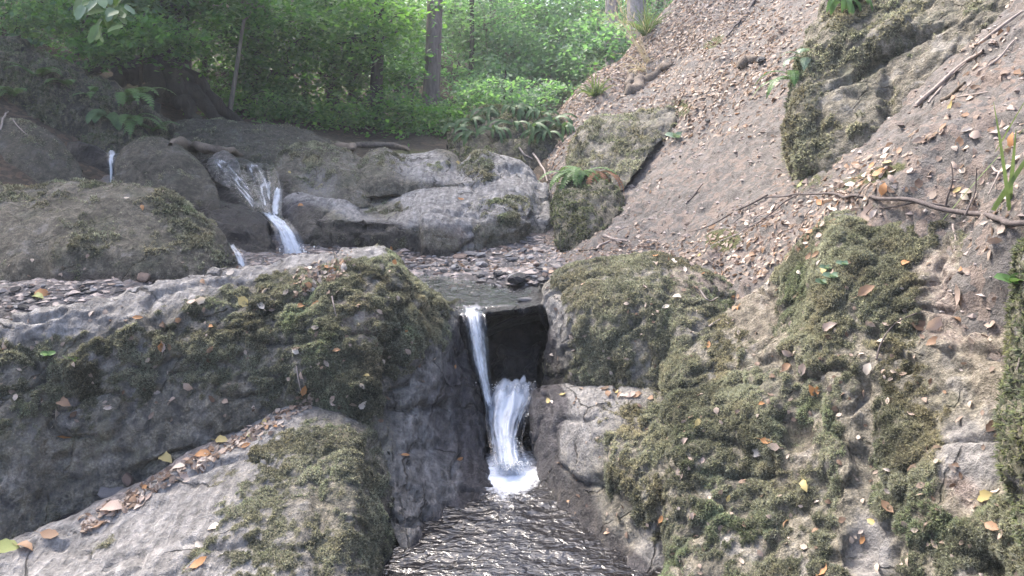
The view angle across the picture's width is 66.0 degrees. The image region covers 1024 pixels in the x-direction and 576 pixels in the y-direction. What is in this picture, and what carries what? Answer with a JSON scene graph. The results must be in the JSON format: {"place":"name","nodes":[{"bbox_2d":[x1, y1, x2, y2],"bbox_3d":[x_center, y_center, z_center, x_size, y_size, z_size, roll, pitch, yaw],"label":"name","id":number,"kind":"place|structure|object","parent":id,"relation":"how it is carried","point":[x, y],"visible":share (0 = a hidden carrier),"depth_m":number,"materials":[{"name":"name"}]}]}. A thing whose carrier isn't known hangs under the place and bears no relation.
{"place":"outdoors","nodes":[
{"label":"outdoors","id":0,"kind":"place"},
{"bbox_2d":[73,0,134,43],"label":"hanging branch","id":1,"kind":"object","parent":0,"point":[113,10],"visible":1,"depth_m":4.17,"materials":[{"name":"green plant"}]},
{"bbox_2d":[0,175,571,521],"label":"stream bed","id":2,"kind":"object","parent":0,"point":[517,339],"visible":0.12,"depth_m":4.16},
{"bbox_2d":[0,177,236,283],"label":"boulder","id":3,"kind":"object","parent":2,"relation":"on","point":[51,227],"visible":0.76,"depth_m":4.29,"materials":[{"name":"stone"}]},
{"bbox_2d":[114,136,220,215],"bbox_3d":[-2.671,-0.202,6.276,0.768,1.993,2.710,-5,13,-24],"label":"boulder","id":4,"kind":"object","parent":2,"relation":"on","point":[153,162],"visible":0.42,"depth_m":5.63,"materials":[{"name":"stone"}]},
{"bbox_2d":[0,405,396,575],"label":"boulder","id":5,"kind":"object","parent":2,"relation":"on","point":[312,497],"visible":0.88,"depth_m":2.67,"materials":[{"name":"stone"}]},
{"bbox_2d":[0,538,19,552],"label":"fallen leaf","id":6,"kind":"object","parent":5,"relation":"on","point":[7,545],"visible":1,"depth_m":2.64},
{"bbox_2d":[36,529,58,538],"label":"fallen leaf","id":7,"kind":"object","parent":5,"relation":"on","point":[49,533],"visible":1,"depth_m":2.68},
{"bbox_2d":[97,486,123,497],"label":"stone","id":8,"kind":"object","parent":5,"relation":"on","point":[105,492],"visible":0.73,"depth_m":2.92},
{"bbox_2d":[99,500,121,510],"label":"fallen leaf","id":9,"kind":"object","parent":5,"relation":"on","point":[110,505],"visible":1,"depth_m":2.77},
{"bbox_2d":[201,201,275,252],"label":"boulder","id":10,"kind":"object","parent":2,"relation":"on","point":[242,227],"visible":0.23,"depth_m":5.37,"materials":[{"name":"stone"}]},
{"bbox_2d":[264,212,314,254],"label":"waterfall","id":11,"kind":"structure","parent":10,"relation":"on","point":[287,236],"depth_m":5.32,"materials":[{"name":"white liquid"}]},
{"bbox_2d":[199,158,288,236],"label":"boulder","id":12,"kind":"object","parent":2,"relation":"on","point":[255,181],"visible":0.39,"depth_m":6.01,"materials":[{"name":"stone"}]},
{"bbox_2d":[207,150,240,186],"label":"boulder","id":13,"kind":"object","parent":12,"relation":"on","point":[226,172],"visible":0.95,"depth_m":6.15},
{"bbox_2d":[272,187,279,214],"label":"waterfall","id":14,"kind":"structure","parent":12,"relation":"on","point":[276,198],"depth_m":5.80,"materials":[{"name":"white liquid"}]},
{"bbox_2d":[0,243,493,547],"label":"boulder","id":15,"kind":"object","parent":2,"relation":"on","point":[47,475],"visible":0.95,"depth_m":3.07,"materials":[{"name":"stone"}]},
{"bbox_2d":[0,249,436,533],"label":"crevice litter","id":16,"kind":"object","parent":15,"relation":"on","point":[90,519],"visible":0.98,"depth_m":2.98,"materials":[{"name":"brown plant"}]},
{"bbox_2d":[466,304,536,475],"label":"waterfall","id":17,"kind":"structure","parent":15,"relation":"on","point":[512,399],"depth_m":3.60,"materials":[{"name":"white liquid"}]},
{"bbox_2d":[0,235,569,317],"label":"gravel","id":18,"kind":"structure","parent":2,"relation":"on","point":[546,248],"depth_m":4.52,"materials":[{"name":"gravel"}]},
{"bbox_2d":[35,238,568,298],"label":"stream litter","id":19,"kind":"object","parent":18,"relation":"on","point":[462,265],"visible":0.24,"depth_m":5.05,"materials":[{"name":"brown plant"}]},
{"bbox_2d":[485,313,539,336],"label":"boulder","id":20,"kind":"object","parent":18,"relation":"on","point":[496,325],"visible":0.48,"depth_m":3.87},
{"bbox_2d":[480,287,548,330],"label":"boulder","id":21,"kind":"object","parent":18,"relation":"on","point":[491,310],"visible":0.87,"depth_m":3.85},
{"bbox_2d":[507,272,526,283],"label":"stone","id":22,"kind":"object","parent":18,"relation":"on","point":[519,278],"visible":1,"depth_m":4.23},
{"bbox_2d":[279,186,474,257],"bbox_3d":[-1.127,-0.352,6.435,1.800,1.029,2.365,0,12,0],"label":"boulder","id":23,"kind":"object","parent":2,"relation":"on","point":[432,221],"visible":0.64,"depth_m":5.51,"materials":[{"name":"stone"}]},
{"bbox_2d":[357,147,461,197],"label":"boulder","id":24,"kind":"object","parent":23,"relation":"on","point":[385,172],"visible":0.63,"depth_m":6.18,"materials":[{"name":"stone"}]},
{"bbox_2d":[444,296,485,380],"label":"waterfall","id":25,"kind":"structure","parent":2,"relation":"on","point":[465,332],"depth_m":3.79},
{"bbox_2d":[442,289,549,352],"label":"boulder","id":26,"kind":"object","parent":2,"relation":"on","point":[531,330],"visible":0.09,"depth_m":4.17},
{"bbox_2d":[456,149,551,250],"bbox_3d":[-0.112,-0.300,6.680,0.893,1.745,2.608,0,12,0],"label":"boulder","id":27,"kind":"object","parent":2,"relation":"on","point":[510,199],"visible":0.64,"depth_m":5.86,"materials":[{"name":"stone"}]},
{"bbox_2d":[491,341,541,379],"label":"boulder","id":28,"kind":"object","parent":2,"relation":"on","point":[508,363],"visible":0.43,"depth_m":3.99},
{"bbox_2d":[529,383,672,571],"bbox_3d":[0.473,1.185,3.885,0.795,1.829,2.660,0,12,0],"label":"boulder","id":29,"kind":"object","parent":2,"relation":"on","point":[563,428],"visible":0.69,"depth_m":3.08,"materials":[{"name":"stone"}]},
{"bbox_2d":[538,250,735,390],"bbox_3d":[0.639,0.561,4.272,1.086,1.660,2.100,3,12,12],"label":"boulder","id":30,"kind":"object","parent":2,"relation":"on","point":[594,308],"visible":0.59,"depth_m":3.45,"materials":[{"name":"plant"}]},
{"bbox_2d":[0,0,671,185],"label":"forest floor","id":31,"kind":"structure","parent":0,"point":[10,174],"depth_m":9.58,"materials":[{"name":"soil"}]},
{"bbox_2d":[0,117,83,182],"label":"boulder","id":32,"kind":"object","parent":31,"relation":"on","point":[45,155],"visible":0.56,"depth_m":5.86,"materials":[{"name":"stone"}]},
{"bbox_2d":[30,0,132,62],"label":"sapling","id":33,"kind":"object","parent":31,"relation":"on","point":[69,3],"visible":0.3,"depth_m":7.46,"materials":[{"name":"green plant"}]},
{"bbox_2d":[0,35,175,152],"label":"earth bank","id":34,"kind":"structure","parent":31,"relation":"on","point":[57,105],"depth_m":6.84,"materials":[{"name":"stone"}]},
{"bbox_2d":[0,86,26,96],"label":"fern","id":35,"kind":"object","parent":34,"relation":"on","point":[8,90],"visible":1,"depth_m":6.68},
{"bbox_2d":[1,62,63,76],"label":"fern","id":36,"kind":"object","parent":34,"relation":"on","point":[45,70],"visible":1,"depth_m":6.79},
{"bbox_2d":[85,109,121,129],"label":"fern","id":37,"kind":"object","parent":34,"relation":"on","point":[94,115],"visible":0.99,"depth_m":6.78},
{"bbox_2d":[118,113,164,136],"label":"fern","id":38,"kind":"object","parent":34,"relation":"on","point":[132,119],"visible":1,"depth_m":6.76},
{"bbox_2d":[115,87,176,109],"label":"fern","id":39,"kind":"object","parent":34,"relation":"on","point":[131,94],"visible":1,"depth_m":6.82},
{"bbox_2d":[122,121,179,134],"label":"fern","id":40,"kind":"object","parent":34,"relation":"on","point":[146,125],"visible":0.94,"depth_m":6.90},
{"bbox_2d":[78,54,243,121],"bbox_3d":[-3.959,-2.062,8.550,1.849,1.023,0.963,0,12,0],"label":"root plate","id":41,"kind":"object","parent":34,"relation":"on","point":[194,92],"visible":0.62,"depth_m":8.43,"materials":[{"name":"black plant"}]},
{"bbox_2d":[67,142,119,176],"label":"boulder","id":42,"kind":"object","parent":31,"relation":"on","point":[91,155],"visible":0.23,"depth_m":6.35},
{"bbox_2d":[0,0,192,59],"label":"bush","id":43,"kind":"object","parent":31,"relation":"on","point":[39,9],"visible":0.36,"depth_m":8.36,"materials":[{"name":"green plant"}]},
{"bbox_2d":[42,7,238,99],"bbox_3d":[-3.617,-2.257,7.894,1.416,1.054,2.194,7,14,30],"label":"bush","id":44,"kind":"object","parent":31,"relation":"on","point":[160,39],"visible":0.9,"depth_m":7.68,"materials":[{"name":"green plant"}]},
{"bbox_2d":[48,0,314,103],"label":"old tree","id":45,"kind":"object","parent":31,"relation":"on","point":[191,15],"visible":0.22,"depth_m":9.10,"materials":[{"name":"green plant"}]},
{"bbox_2d":[144,0,325,124],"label":"beech tree","id":46,"kind":"object","parent":31,"relation":"on","point":[252,38],"visible":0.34,"depth_m":10.53,"materials":[{"name":"green plant"}]},
{"bbox_2d":[150,0,337,110],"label":"sapling","id":47,"kind":"object","parent":31,"relation":"on","point":[245,13],"visible":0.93,"depth_m":8.90,"materials":[{"name":"green plant"}]},
{"bbox_2d":[183,73,307,124],"bbox_3d":[-3.286,-2.251,9.545,1.523,0.691,1.137,-5,13,-23],"label":"bush","id":48,"kind":"object","parent":31,"relation":"on","point":[268,106],"visible":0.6,"depth_m":9.52,"materials":[{"name":"green plant"}]},
{"bbox_2d":[170,117,355,166],"bbox_3d":[-2.882,-0.965,8.586,2.833,1.759,2.613,0,12,0],"label":"boulder","id":49,"kind":"object","parent":31,"relation":"on","point":[264,143],"visible":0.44,"depth_m":7.87,"materials":[{"name":"stone"}]},
{"bbox_2d":[169,136,243,156],"bbox_3d":[-2.604,-1.208,6.793,0.561,0.196,1.883,-4,13,-19],"label":"old log","id":50,"kind":"object","parent":49,"relation":"on","point":[194,146],"visible":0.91,"depth_m":6.55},
{"bbox_2d":[0,1,614,146],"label":"undergrowth","id":51,"kind":"object","parent":31,"relation":"on","point":[335,94],"visible":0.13,"depth_m":10.20,"materials":[{"name":"green plant"}]},
{"bbox_2d":[271,140,372,206],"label":"boulder","id":52,"kind":"object","parent":31,"relation":"on","point":[319,169],"visible":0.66,"depth_m":6.17,"materials":[{"name":"stone"}]},
{"bbox_2d":[209,0,450,118],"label":"beech tree","id":53,"kind":"object","parent":31,"relation":"on","point":[330,80],"visible":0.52,"depth_m":10.77,"materials":[{"name":"green plant"}]},
{"bbox_2d":[277,85,424,134],"bbox_3d":[-2.099,-2.256,10.172,2.029,0.723,1.338,-4,13,-19],"label":"bush","id":54,"kind":"object","parent":31,"relation":"on","point":[328,122],"visible":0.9,"depth_m":10.04,"materials":[{"name":"green plant"}]},
{"bbox_2d":[272,0,454,128],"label":"dark tree","id":55,"kind":"object","parent":31,"relation":"on","point":[377,21],"visible":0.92,"depth_m":9.98,"materials":[{"name":"green plant"}]},
{"bbox_2d":[334,141,409,152],"bbox_3d":[-1.527,-1.393,7.808,0.862,0.141,2.651,0,12,0],"label":"old log","id":56,"kind":"object","parent":31,"relation":"on","point":[352,146],"visible":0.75,"depth_m":8.98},
{"bbox_2d":[358,91,472,137],"bbox_3d":[-1.145,-2.275,10.948,1.480,0.919,2.082,12,17,43],"label":"bush","id":57,"kind":"object","parent":31,"relation":"on","point":[447,113],"visible":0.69,"depth_m":10.64,"materials":[{"name":"green plant"}]},
{"bbox_2d":[420,0,442,124],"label":"pine tree","id":58,"kind":"object","parent":31,"relation":"on","point":[431,87],"visible":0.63,"depth_m":11.77,"materials":[{"name":"grey plant"}]},
{"bbox_2d":[357,0,510,94],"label":"sunlit tree","id":59,"kind":"object","parent":31,"relation":"on","point":[410,85],"visible":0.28,"depth_m":14.46,"materials":[{"name":"green plant"}]},
{"bbox_2d":[275,0,672,112],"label":"wood","id":60,"kind":"object","parent":31,"relation":"on","point":[455,66],"visible":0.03,"depth_m":19.33,"materials":[{"name":"green plant"}]},
{"bbox_2d":[468,0,494,104],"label":"slim tree","id":61,"kind":"object","parent":31,"relation":"on","point":[471,48],"visible":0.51,"depth_m":14.54,"materials":[{"name":"brown plant"}]},
{"bbox_2d":[446,103,568,168],"bbox_3d":[-0.046,-1.063,8.394,1.404,1.777,2.319,0,12,0],"label":"boulder","id":62,"kind":"object","parent":31,"relation":"on","point":[541,149],"visible":0.33,"depth_m":7.51,"materials":[{"name":"stone"}]},
{"bbox_2d":[442,123,472,136],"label":"fern","id":63,"kind":"object","parent":62,"relation":"on","point":[444,128],"visible":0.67,"depth_m":7.68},
{"bbox_2d":[450,116,485,133],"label":"fern","id":64,"kind":"object","parent":62,"relation":"on","point":[474,119],"visible":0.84,"depth_m":7.71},
{"bbox_2d":[452,127,484,145],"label":"fern","id":65,"kind":"object","parent":62,"relation":"on","point":[467,133],"visible":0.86,"depth_m":7.56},
{"bbox_2d":[470,108,500,123],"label":"fern","id":66,"kind":"object","parent":62,"relation":"on","point":[488,117],"visible":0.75,"depth_m":7.73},
{"bbox_2d":[475,125,511,142],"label":"fern","id":67,"kind":"object","parent":62,"relation":"on","point":[481,129],"visible":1,"depth_m":7.48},
{"bbox_2d":[486,119,531,130],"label":"fern","id":68,"kind":"object","parent":62,"relation":"on","point":[515,123],"visible":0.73,"depth_m":7.56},
{"bbox_2d":[501,103,532,117],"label":"fern","id":69,"kind":"object","parent":62,"relation":"on","point":[520,106],"visible":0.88,"depth_m":7.65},
{"bbox_2d":[503,103,539,120],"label":"fern","id":70,"kind":"object","parent":62,"relation":"on","point":[519,114],"visible":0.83,"depth_m":7.69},
{"bbox_2d":[520,127,563,144],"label":"fern","id":71,"kind":"object","parent":62,"relation":"on","point":[543,132],"visible":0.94,"depth_m":7.39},
{"bbox_2d":[526,109,558,121],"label":"fern","id":72,"kind":"object","parent":62,"relation":"on","point":[537,112],"visible":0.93,"depth_m":7.64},
{"bbox_2d":[528,118,558,142],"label":"fern","id":73,"kind":"object","parent":62,"relation":"on","point":[537,123],"visible":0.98,"depth_m":7.40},
{"bbox_2d":[541,113,576,126],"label":"fern","id":74,"kind":"object","parent":62,"relation":"on","point":[564,116],"visible":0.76,"depth_m":7.61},
{"bbox_2d":[548,122,574,137],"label":"fern","id":75,"kind":"object","parent":62,"relation":"on","point":[565,126],"visible":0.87,"depth_m":7.42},
{"bbox_2d":[442,69,573,111],"bbox_3d":[-0.049,-2.701,11.460,2.127,0.900,2.136,0,12,0],"label":"bush","id":76,"kind":"object","parent":31,"relation":"on","point":[486,91],"visible":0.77,"depth_m":11.08,"materials":[{"name":"green plant"}]},
{"bbox_2d":[425,0,604,100],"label":"sunlit tree","id":77,"kind":"object","parent":31,"relation":"on","point":[491,58],"visible":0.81,"depth_m":14.74,"materials":[{"name":"green plant"}]},
{"bbox_2d":[500,0,662,109],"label":"sunlit tree","id":78,"kind":"object","parent":31,"relation":"on","point":[575,66],"visible":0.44,"depth_m":15.00,"materials":[{"name":"green plant"}]},
{"bbox_2d":[552,0,636,69],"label":"pale tree","id":79,"kind":"object","parent":31,"relation":"on","point":[590,22],"visible":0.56,"depth_m":13.01,"materials":[{"name":"green plant"}]},
{"bbox_2d":[572,0,644,67],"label":"pale tree","id":80,"kind":"object","parent":31,"relation":"on","point":[639,5],"visible":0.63,"depth_m":12.60,"materials":[{"name":"green plant"}]},
{"bbox_2d":[597,0,671,53],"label":"sunlit tree","id":81,"kind":"object","parent":31,"relation":"on","point":[662,6],"visible":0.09,"depth_m":18.33,"materials":[{"name":"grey plant"}]},
{"bbox_2d":[416,275,546,315],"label":"water","id":82,"kind":"structure","parent":0,"point":[478,291],"depth_m":4.15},
{"bbox_2d":[381,423,662,575],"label":"pool water","id":83,"kind":"structure","parent":0,"point":[520,524],"depth_m":2.88,"materials":[{"name":"black liquid"}]},
{"bbox_2d":[512,417,521,439],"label":"boulder","id":84,"kind":"object","parent":83,"relation":"on","point":[518,424],"visible":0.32,"depth_m":3.57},
{"bbox_2d":[546,0,1023,362],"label":"hillside","id":85,"kind":"structure","parent":0,"point":[726,186],"depth_m":3.85,"materials":[{"name":"soil"}]},
{"bbox_2d":[549,172,625,252],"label":"boulder","id":86,"kind":"object","parent":85,"relation":"on","point":[584,211],"visible":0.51,"depth_m":5.52,"materials":[{"name":"stone"}]},
{"bbox_2d":[538,166,618,189],"bbox_3d":[0.498,-0.800,5.915,0.579,0.214,0.451,7,14,32],"label":"fern","id":87,"kind":"object","parent":86,"relation":"on","point":[577,172],"visible":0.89,"depth_m":5.86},
{"bbox_2d":[586,170,623,190],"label":"fern","id":88,"kind":"object","parent":86,"relation":"on","point":[605,176],"visible":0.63,"depth_m":5.85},
{"bbox_2d":[575,68,614,96],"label":"grass tuft","id":89,"kind":"object","parent":85,"relation":"on","point":[595,91],"visible":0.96,"depth_m":7.85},
{"bbox_2d":[580,0,650,61],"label":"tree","id":90,"kind":"object","parent":85,"relation":"on","point":[641,50],"visible":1,"depth_m":8.55,"materials":[{"name":"plant"}]},
{"bbox_2d":[564,104,679,189],"bbox_3d":[0.996,-0.694,7.122,1.195,1.886,2.386,0,12,0],"label":"boulder","id":91,"kind":"object","parent":85,"relation":"on","point":[621,145],"visible":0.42,"depth_m":6.42,"materials":[{"name":"stone"}]},
{"bbox_2d":[611,0,670,35],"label":"grass tuft","id":92,"kind":"object","parent":85,"relation":"on","point":[644,31],"visible":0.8,"depth_m":9.13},
{"bbox_2d":[623,62,672,94],"bbox_3d":[1.326,-2.120,8.043,0.359,0.400,0.866,10,15,38],"label":"old log","id":93,"kind":"object","parent":85,"relation":"on","point":[640,80],"visible":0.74,"depth_m":8.13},
{"bbox_2d":[691,194,767,231],"bbox_3d":[1.134,-0.396,4.255,0.123,0.248,0.474,-10,15,-39],"label":"thin branch","id":94,"kind":"object","parent":85,"relation":"on","point":[757,200],"visible":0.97,"depth_m":4.20,"materials":[{"name":"brown plant"}]},
{"bbox_2d":[736,54,758,69],"bbox_3d":[1.893,-1.805,6.316,0.180,0.130,0.118,7,14,29],"label":"old log","id":95,"kind":"object","parent":85,"relation":"on","point":[743,61],"visible":0.72,"depth_m":6.28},
{"bbox_2d":[546,0,1023,336],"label":"leaf litter","id":96,"kind":"object","parent":85,"relation":"on","point":[918,182],"visible":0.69,"depth_m":6.13,"materials":[{"name":"plant"}]},
{"bbox_2d":[548,0,1023,329],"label":"soil crumbs","id":97,"kind":"object","parent":85,"relation":"on","point":[925,210],"visible":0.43,"depth_m":4.31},
{"bbox_2d":[657,209,1023,575],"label":"boulder","id":98,"kind":"object","parent":85,"relation":"on","point":[725,375],"visible":0.88,"depth_m":2.53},
{"bbox_2d":[546,261,1018,575],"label":"moss litter","id":99,"kind":"object","parent":98,"relation":"on","point":[839,462],"visible":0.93,"depth_m":2.47,"materials":[{"name":"brown plant"}]},
{"bbox_2d":[854,284,874,297],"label":"fallen leaf","id":100,"kind":"object","parent":98,"relation":"on","point":[866,289],"visible":1,"depth_m":2.63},
{"bbox_2d":[861,203,872,220],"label":"fallen leaf","id":101,"kind":"object","parent":98,"relation":"on","point":[867,208],"visible":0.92,"depth_m":2.95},
{"bbox_2d":[922,317,941,331],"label":"fallen leaf","id":102,"kind":"object","parent":98,"relation":"on","point":[935,323],"visible":1,"depth_m":2.45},
{"bbox_2d":[970,490,992,501],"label":"fallen leaf","id":103,"kind":"object","parent":98,"relation":"on","point":[984,495],"visible":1,"depth_m":1.99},
{"bbox_2d":[735,163,1023,226],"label":"fallen branch","id":104,"kind":"object","parent":85,"relation":"on","point":[988,215],"visible":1,"depth_m":2.68,"materials":[{"name":"wood"}]},
{"bbox_2d":[779,0,1010,181],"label":"boulder","id":105,"kind":"object","parent":85,"relation":"on","point":[865,72],"visible":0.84,"depth_m":3.93,"materials":[{"name":"stone"}]},
{"bbox_2d":[750,70,799,99],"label":"fern","id":106,"kind":"object","parent":105,"relation":"on","point":[792,73],"visible":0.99,"depth_m":4.24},
{"bbox_2d":[779,48,811,69],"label":"fern","id":107,"kind":"object","parent":105,"relation":"on","point":[805,60],"visible":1,"depth_m":4.19,"materials":[{"name":"green plant"}]},
{"bbox_2d":[826,0,872,14],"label":"fern","id":108,"kind":"object","parent":105,"relation":"on","point":[833,4],"visible":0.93,"depth_m":4.21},
{"bbox_2d":[915,49,984,105],"bbox_3d":[1.872,-0.887,3.351,0.066,0.219,0.326,-4,13,-18],"label":"twig","id":109,"kind":"object","parent":85,"relation":"on","point":[933,90],"visible":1,"depth_m":3.40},
{"bbox_2d":[940,81,965,101],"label":"twig","id":110,"kind":"object","parent":85,"relation":"on","point":[953,92],"visible":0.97,"depth_m":3.20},
{"bbox_2d":[943,103,1023,218],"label":"twig","id":111,"kind":"object","parent":85,"relation":"on","point":[995,151],"visible":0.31,"depth_m":2.61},
{"bbox_2d":[978,11,1022,43],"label":"twig","id":112,"kind":"object","parent":85,"relation":"on","point":[988,36],"visible":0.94,"depth_m":3.23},
{"bbox_2d":[991,230,1023,553],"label":"boulder","id":113,"kind":"object","parent":85,"relation":"on","point":[1008,415],"visible":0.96,"depth_m":1.75,"materials":[{"name":"plant"}]},
{"bbox_2d":[994,273,1022,283],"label":"seedling","id":114,"kind":"object","parent":113,"relation":"on","point":[1006,277],"visible":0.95,"depth_m":1.83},
{"bbox_2d":[991,102,1023,210],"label":"grass tuft","id":115,"kind":"object","parent":85,"relation":"on","point":[1007,190],"visible":0.96,"depth_m":2.30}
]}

